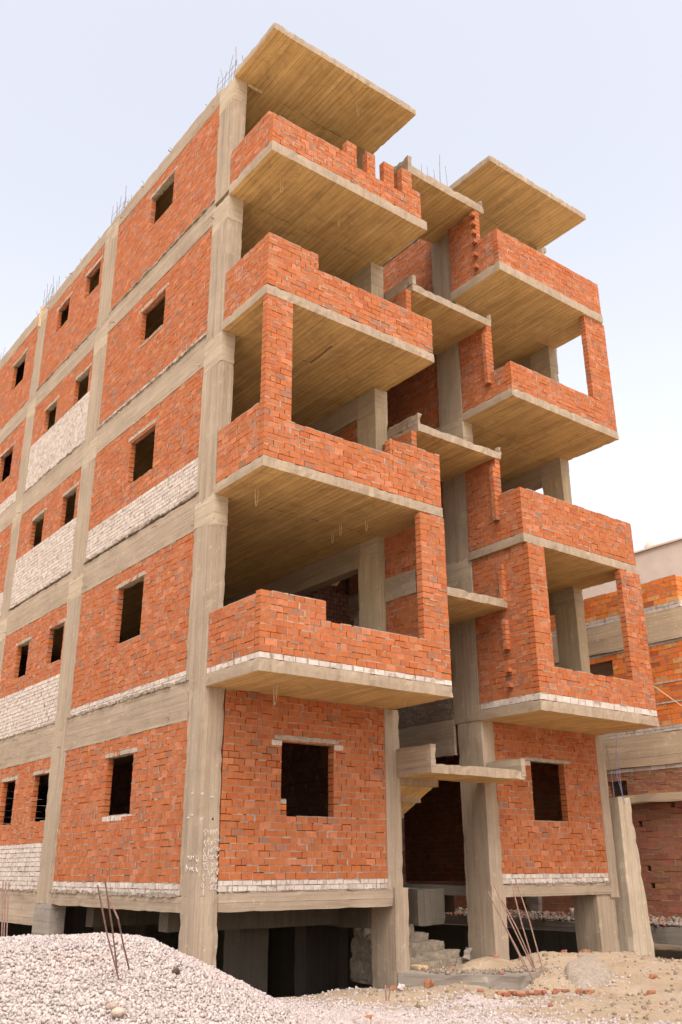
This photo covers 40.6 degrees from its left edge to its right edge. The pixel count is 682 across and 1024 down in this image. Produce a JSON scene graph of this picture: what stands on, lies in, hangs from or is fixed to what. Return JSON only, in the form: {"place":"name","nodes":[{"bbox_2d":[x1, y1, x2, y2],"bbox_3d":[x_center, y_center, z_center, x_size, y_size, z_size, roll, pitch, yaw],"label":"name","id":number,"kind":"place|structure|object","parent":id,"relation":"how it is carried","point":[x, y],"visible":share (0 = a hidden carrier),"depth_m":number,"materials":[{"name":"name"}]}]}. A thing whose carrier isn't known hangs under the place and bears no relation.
{"place":"outdoors","nodes":[
{"label":"outdoors","id":0,"kind":"place"},
{"bbox_2d":[0,0,681,862],"label":"sky","id":1,"kind":"structure","parent":0,"point":[582,99],"materials":[{"name":"white"}]},
{"bbox_2d":[276,943,681,1023],"bbox_3d":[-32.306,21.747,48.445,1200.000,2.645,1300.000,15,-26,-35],"label":"ground","id":2,"kind":"structure","parent":0,"point":[640,979],"depth_m":12.89,"materials":[{"name":"beige sand"}]},
{"bbox_2d":[0,932,447,1023],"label":"gravel heap","id":3,"kind":"object","parent":2,"relation":"on","point":[59,979],"visible":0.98,"depth_m":7.40,"materials":[{"name":"gravel"}]},
{"bbox_2d":[1,880,3,935],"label":"steel rod","id":4,"kind":"object","parent":3,"relation":"on","point":[2,907],"visible":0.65,"depth_m":9.32,"materials":[{"name":"brown metal"}]},
{"bbox_2d":[3,881,5,936],"bbox_3d":[-3.396,4.056,9.309,0.013,0.602,0.218,13,-25,-31],"label":"steel rod","id":5,"kind":"object","parent":3,"relation":"on","point":[4,910],"visible":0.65,"depth_m":9.34,"materials":[{"name":"brown metal"}]},
{"bbox_2d":[6,883,8,935],"bbox_3d":[-3.370,4.065,9.315,0.013,0.590,0.216,12,-24,-29],"label":"steel rod","id":6,"kind":"object","parent":3,"relation":"on","point":[7,911],"visible":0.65,"depth_m":9.34,"materials":[{"name":"brown metal"}]},
{"bbox_2d":[97,885,119,979],"bbox_3d":[-1.832,3.360,7.272,0.029,0.786,0.480,-7,-22,18],"label":"steel rod","id":7,"kind":"object","parent":3,"relation":"on","point":[107,932],"visible":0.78,"depth_m":7.26,"materials":[{"name":"brown metal"}]},
{"bbox_2d":[104,877,117,970],"bbox_3d":[-1.822,3.343,7.331,0.014,0.820,0.538,-3,-21,6],"label":"steel rod","id":8,"kind":"object","parent":3,"relation":"on","point":[111,922],"visible":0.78,"depth_m":7.32,"materials":[{"name":"brown metal"}]},
{"bbox_2d":[105,1002,117,1010],"bbox_3d":[-1.732,3.733,6.958,0.098,0.061,0.072,15,-26,-35],"label":"brown stone","id":9,"kind":"object","parent":3,"relation":"on","point":[111,1005],"visible":0.81,"depth_m":6.93,"materials":[{"name":"beige stone"}]},
{"bbox_2d":[111,1007,124,1016],"bbox_3d":[-1.658,3.722,6.859,0.112,0.068,0.079,15,-26,-35],"label":"brown stone","id":10,"kind":"object","parent":3,"relation":"on","point":[118,1012],"visible":1,"depth_m":6.83,"materials":[{"name":"beige stone"}]},
{"bbox_2d":[108,897,129,969],"bbox_3d":[-1.722,3.411,7.349,0.090,0.649,0.622,-4,-21,9],"label":"steel rod","id":11,"kind":"object","parent":3,"relation":"on","point":[120,932],"visible":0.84,"depth_m":7.24,"materials":[{"name":"brown metal"}]},
{"bbox_2d":[172,967,180,974],"bbox_3d":[-1.367,3.853,7.699,0.062,0.049,0.157,9,-47,19],"label":"dark stone","id":12,"kind":"object","parent":3,"relation":"on","point":[176,970],"visible":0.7,"depth_m":7.65,"materials":[{"name":"grey stone"}]},
{"bbox_2d":[0,22,659,997],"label":"apartment building","id":13,"kind":"structure","parent":2,"relation":"on","point":[302,560],"depth_m":16.72,"materials":[{"name":"brick"}]},
{"bbox_2d":[410,964,427,969],"bbox_3d":[1.168,6.999,14.181,0.204,0.059,0.305,15,-26,-35],"label":"timber scrap","id":14,"kind":"object","parent":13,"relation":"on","point":[416,966],"visible":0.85,"depth_m":14.11,"materials":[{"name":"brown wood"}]},
{"bbox_2d":[462,947,472,961],"bbox_3d":[2.056,7.194,14.971,0.131,0.219,0.185,9,-47,19],"label":"grey stone","id":15,"kind":"object","parent":13,"relation":"on","point":[467,954],"visible":0.98,"depth_m":14.92,"materials":[{"name":"grey stone"}]},
{"bbox_2d":[411,962,556,974],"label":"cement crumbs","id":16,"kind":"object","parent":13,"relation":"on","point":[455,968],"visible":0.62,"depth_m":13.88,"materials":[{"name":"concrete"}]},
{"bbox_2d":[389,985,396,990],"bbox_3d":[0.738,6.774,13.104,0.089,0.074,0.121,18,-33,-1],"label":"broken brick","id":17,"kind":"object","parent":2,"relation":"on","point":[393,987],"visible":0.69,"depth_m":13.06,"materials":[{"name":"orange brick"}]},
{"bbox_2d":[397,983,404,990],"bbox_3d":[0.858,6.779,13.114,0.103,0.089,0.134,9,-47,19],"label":"white stone","id":18,"kind":"object","parent":2,"relation":"on","point":[400,987],"visible":0.79,"depth_m":13.07,"materials":[{"name":"white stone"}]},
{"bbox_2d":[424,978,433,987],"bbox_3d":[1.273,6.850,13.380,0.102,0.122,0.203,2,-25,27],"label":"broken brick","id":19,"kind":"object","parent":2,"relation":"on","point":[429,983],"visible":0.81,"depth_m":13.31,"materials":[{"name":"orange brick"}]},
{"bbox_2d":[273,951,681,1023],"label":"strewn pebbles","id":20,"kind":"object","parent":2,"relation":"on","point":[332,1012],"visible":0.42,"depth_m":11.21,"materials":[{"name":"gravel"}]},
{"bbox_2d":[458,956,519,969],"bbox_3d":[2.653,7.244,14.561,3.000,0.426,2.800,15,-26,-35],"label":"dirt mound","id":21,"kind":"object","parent":2,"relation":"on","point":[484,963],"visible":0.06,"depth_m":14.24,"materials":[{"name":"beige sand"}]},
{"bbox_2d":[501,991,510,996],"bbox_3d":[2.280,6.650,12.716,0.126,0.058,0.066,6,-28,-27],"label":"broken brick","id":22,"kind":"object","parent":2,"relation":"on","point":[506,994],"visible":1,"depth_m":12.69,"materials":[{"name":"orange brick"}]},
{"bbox_2d":[487,891,525,966],"bbox_3d":[2.377,5.979,13.260,0.034,0.962,0.749,11,-24,-28],"label":"reinforcing bar","id":23,"kind":"object","parent":2,"relation":"on","point":[506,928],"visible":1,"depth_m":13.25,"materials":[{"name":"metal"}]},
{"bbox_2d":[495,904,524,966],"bbox_3d":[2.414,6.059,13.211,0.020,0.783,0.702,8,-23,-21],"label":"reinforcing bar","id":24,"kind":"object","parent":2,"relation":"on","point":[513,945],"visible":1,"depth_m":13.05,"materials":[{"name":"metal"}]},
{"bbox_2d":[494,886,533,968],"bbox_3d":[2.466,5.946,13.249,0.036,1.054,0.750,12,-24,-28],"label":"reinforcing bar","id":25,"kind":"object","parent":2,"relation":"on","point":[513,928],"visible":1,"depth_m":13.21,"materials":[{"name":"metal"}]},
{"bbox_2d":[502,923,532,978],"bbox_3d":[2.514,6.235,13.124,0.031,0.674,0.707,8,-23,-20],"label":"reinforcing bar","id":26,"kind":"object","parent":2,"relation":"on","point":[524,962],"visible":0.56,"depth_m":12.86,"materials":[{"name":"metal"}]},
{"bbox_2d":[501,899,533,966],"bbox_3d":[2.534,6.020,13.211,0.034,0.857,0.714,9,-23,-23],"label":"reinforcing bar","id":27,"kind":"object","parent":2,"relation":"on","point":[518,932],"visible":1,"depth_m":13.20,"materials":[{"name":"metal"}]},
{"bbox_2d":[359,950,681,1023],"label":"dirt clods","id":28,"kind":"object","parent":2,"relation":"on","point":[580,993],"visible":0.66,"depth_m":12.52,"materials":[{"name":"soil"}]},
{"bbox_2d":[510,881,538,977],"bbox_3d":[2.602,5.919,13.132,0.030,1.236,0.645,6,-22,-16],"label":"reinforcing bar","id":29,"kind":"object","parent":2,"relation":"on","point":[523,928],"visible":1,"depth_m":13.14,"materials":[{"name":"metal"}]},
{"bbox_2d":[515,879,544,974],"bbox_3d":[2.688,5.890,13.131,0.031,1.219,0.654,6,-22,-17],"label":"reinforcing bar","id":30,"kind":"object","parent":2,"relation":"on","point":[530,926],"visible":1,"depth_m":13.09,"materials":[{"name":"metal"}]},
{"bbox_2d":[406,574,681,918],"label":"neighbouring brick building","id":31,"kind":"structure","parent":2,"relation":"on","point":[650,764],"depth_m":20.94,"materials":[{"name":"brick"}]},
{"bbox_2d":[444,915,681,945],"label":"concrete ledge","id":32,"kind":"object","parent":2,"relation":"on","point":[667,935],"visible":0.06,"depth_m":20.63,"materials":[{"name":"grey concrete"}]},
{"bbox_2d":[445,907,681,926],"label":"rubble","id":33,"kind":"object","parent":32,"relation":"on","point":[669,921],"visible":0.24,"depth_m":21.20,"materials":[{"name":"stone"}]},
{"bbox_2d":[569,908,573,917],"bbox_3d":[5.595,8.982,20.609,0.523,0.254,0.831,15,-26,-35],"label":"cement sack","id":34,"kind":"object","parent":33,"relation":"on","point":[571,910],"visible":0.02,"depth_m":20.72,"materials":[{"name":"paper"}]},
{"bbox_2d":[564,955,612,987],"bbox_3d":[3.739,6.980,13.934,2.100,0.410,1.600,15,-26,-35],"label":"cement spill","id":35,"kind":"object","parent":2,"relation":"on","point":[584,971],"visible":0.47,"depth_m":13.74,"materials":[{"name":"grey concrete"}]},
{"bbox_2d":[584,989,594,994],"bbox_3d":[3.443,6.666,12.801,0.092,0.061,0.192,-18,-27,38],"label":"broken brick","id":36,"kind":"object","parent":2,"relation":"on","point":[589,991],"visible":0.98,"depth_m":12.75,"materials":[{"name":"orange brick"}]},
{"bbox_2d":[606,745,654,956],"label":"raw concrete column","id":37,"kind":"structure","parent":2,"relation":"on","point":[634,929],"depth_m":17.68,"materials":[{"name":"grey concrete"}]},
{"bbox_2d":[616,732,624,802],"bbox_3d":[5.469,5.049,18.168,0.111,1.304,0.610,-6,-22,15],"label":"hanging cord","id":38,"kind":"object","parent":37,"relation":"hanging from","point":[616,768],"visible":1,"depth_m":18.23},
{"bbox_2d":[582,537,681,599],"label":"plastered white building","id":39,"kind":"structure","parent":2,"relation":"on","point":[656,558],"depth_m":24.91,"materials":[{"name":"beige paint"}]},
{"bbox_2d":[646,990,655,993],"bbox_3d":[4.361,6.758,12.974,0.162,0.052,0.081,18,-28,-40],"label":"broken brick","id":40,"kind":"object","parent":2,"relation":"on","point":[651,992],"visible":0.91,"depth_m":12.94,"materials":[{"name":"orange brick"}]},
{"bbox_2d":[649,974,657,978],"bbox_3d":[4.691,6.983,13.834,0.092,0.083,0.160,-2,-25,38],"label":"broken brick","id":41,"kind":"object","parent":2,"relation":"on","point":[652,976],"visible":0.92,"depth_m":13.79,"materials":[{"name":"orange brick"}]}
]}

